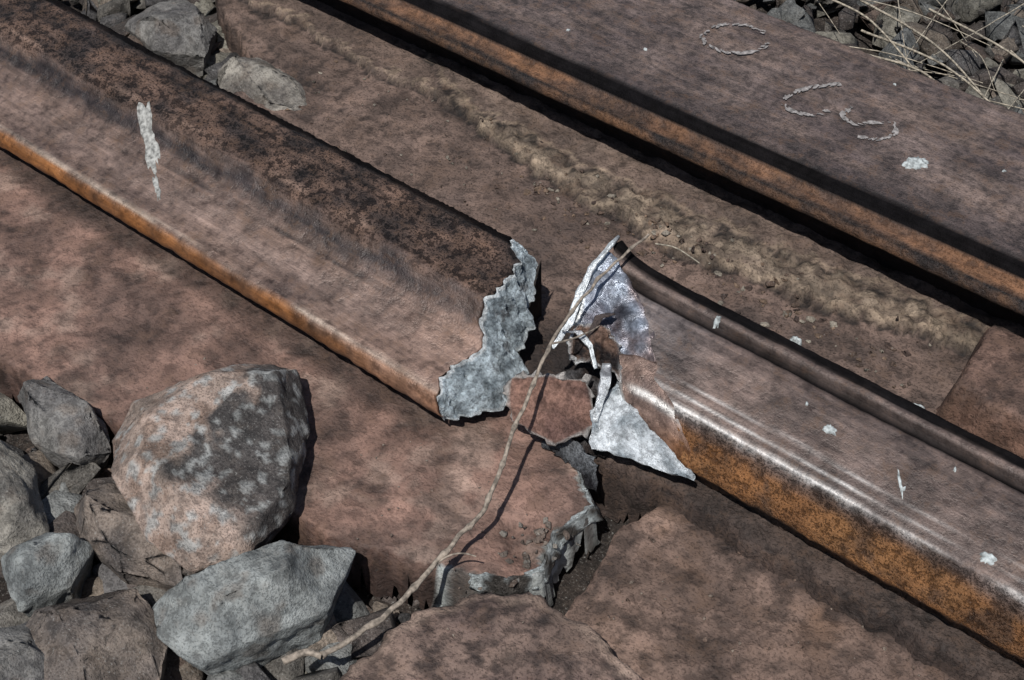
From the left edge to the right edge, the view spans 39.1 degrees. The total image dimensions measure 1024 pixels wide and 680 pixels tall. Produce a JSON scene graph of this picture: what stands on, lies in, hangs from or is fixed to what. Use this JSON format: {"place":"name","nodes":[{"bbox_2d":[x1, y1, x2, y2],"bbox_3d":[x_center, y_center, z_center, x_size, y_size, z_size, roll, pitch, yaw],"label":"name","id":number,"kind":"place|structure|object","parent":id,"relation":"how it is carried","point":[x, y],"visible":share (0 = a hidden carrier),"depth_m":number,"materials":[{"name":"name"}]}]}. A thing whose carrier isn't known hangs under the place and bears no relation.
{"place":"outdoors","nodes":[
{"label":"outdoors","id":0,"kind":"place"},
{"bbox_2d":[217,55,306,110],"bbox_3d":[-0.130,-0.131,0.771,0.074,0.030,0.037,29,52,26],"label":"ballast stone","id":1,"kind":"object","parent":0,"point":[266,84],"visible":0.73,"depth_m":0.76,"materials":[{"name":"grey stone"}]},
{"bbox_2d":[0,0,1023,679],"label":"ballast","id":2,"kind":"structure","parent":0,"point":[206,468],"depth_m":0.56,"materials":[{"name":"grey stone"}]},
{"bbox_2d":[0,621,44,679],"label":"ballast stone","id":3,"kind":"object","parent":2,"relation":"on","point":[22,656],"visible":0.96,"depth_m":0.50,"materials":[{"name":"grey stone"}]},
{"bbox_2d":[0,440,49,560],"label":"ballast stone","id":4,"kind":"object","parent":2,"relation":"on","point":[23,517],"visible":0.81,"depth_m":0.55,"materials":[{"name":"grey stone"}]},
{"bbox_2d":[1,532,94,617],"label":"ballast stone","id":5,"kind":"object","parent":2,"relation":"on","point":[45,569],"visible":0.94,"depth_m":0.54,"materials":[{"name":"grey stone"}]},
{"bbox_2d":[17,376,110,472],"bbox_3d":[-0.187,0.038,0.598,0.055,0.035,0.026,29,52,26],"label":"ballast stone","id":6,"kind":"object","parent":2,"relation":"on","point":[64,427],"visible":1,"depth_m":0.59,"materials":[{"name":"grey stone"}]},
{"bbox_2d":[25,588,167,679],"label":"ballast stone","id":7,"kind":"object","parent":2,"relation":"on","point":[109,636],"visible":0.98,"depth_m":0.51,"materials":[{"name":"stone"}]},
{"bbox_2d":[74,483,194,590],"bbox_3d":[-0.145,0.080,0.557,0.066,0.034,0.027,29,52,26],"label":"ballast stone","id":8,"kind":"object","parent":2,"relation":"on","point":[110,532],"visible":0.83,"depth_m":0.54,"materials":[{"name":"grey stone"}]},
{"bbox_2d":[125,0,216,76],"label":"ballast stone","id":9,"kind":"object","parent":2,"relation":"on","point":[183,33],"visible":0.88,"depth_m":0.80,"materials":[{"name":"grey stone"}]},
{"bbox_2d":[152,540,355,675],"bbox_3d":[-0.093,0.096,0.530,0.051,0.044,0.071,29,52,26],"label":"ballast stone","id":10,"kind":"object","parent":2,"relation":"on","point":[262,606],"visible":1,"depth_m":0.52,"materials":[{"name":"grey stone"}]},
{"bbox_2d":[0,147,602,609],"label":"rail foot","id":11,"kind":"object","parent":2,"relation":"on","point":[108,317],"visible":0.56,"depth_m":0.60},
{"bbox_2d":[0,0,541,420],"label":"broken rail","id":12,"kind":"object","parent":11,"relation":"on","point":[394,283],"visible":1,"depth_m":0.64,"materials":[{"name":"metal"}]},
{"bbox_2d":[281,233,649,664],"bbox_3d":[-0.003,0.040,0.546,0.034,0.044,0.226,29,52,26],"label":"dry twig","id":13,"kind":"object","parent":11,"relation":"on","point":[371,624],"visible":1,"depth_m":0.53,"materials":[{"name":"beige wood"}]},
{"bbox_2d":[213,0,1023,679],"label":"base casting","id":14,"kind":"object","parent":2,"relation":"on","point":[853,294],"visible":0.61,"depth_m":0.67,"materials":[{"name":"brown metal"}]},
{"bbox_2d":[503,235,1023,664],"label":"broken rail","id":15,"kind":"object","parent":14,"relation":"on","point":[913,503],"visible":0.99,"depth_m":0.55,"materials":[{"name":"metal"}]},
{"bbox_2d":[790,336,801,345],"bbox_3d":[0.123,0.001,0.624,0.006,0.004,0.006,29,52,26],"label":"white flake","id":16,"kind":"object","parent":14,"relation":"on","point":[796,339],"visible":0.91,"depth_m":0.62,"materials":[{"name":"white paint"}]},
{"bbox_2d":[936,325,1023,458],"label":"plate","id":17,"kind":"object","parent":14,"relation":"on","point":[984,398],"visible":0.92,"depth_m":0.58,"materials":[{"name":"brown metal"}]},
{"bbox_2d":[318,0,1023,326],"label":"stock rail","id":18,"kind":"object","parent":2,"relation":"on","point":[887,164],"visible":1,"depth_m":0.68,"materials":[{"name":"metal"}]},
{"bbox_2d":[565,505,954,679],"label":"tie plate","id":19,"kind":"object","parent":2,"relation":"on","point":[653,636],"visible":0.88,"depth_m":0.54,"materials":[{"name":"brown metal"}]},
{"bbox_2d":[339,592,642,679],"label":"rock","id":20,"kind":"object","parent":19,"relation":"on","point":[495,638],"depth_m":0.51,"materials":[{"name":"stone"}]},
{"bbox_2d":[146,58,941,678],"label":"gravel debris","id":21,"kind":"object","parent":19,"relation":"on","point":[540,534],"visible":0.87,"depth_m":0.64,"materials":[{"name":"gravel"}]},
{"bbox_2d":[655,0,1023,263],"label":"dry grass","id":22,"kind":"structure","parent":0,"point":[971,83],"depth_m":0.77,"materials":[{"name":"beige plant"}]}
]}

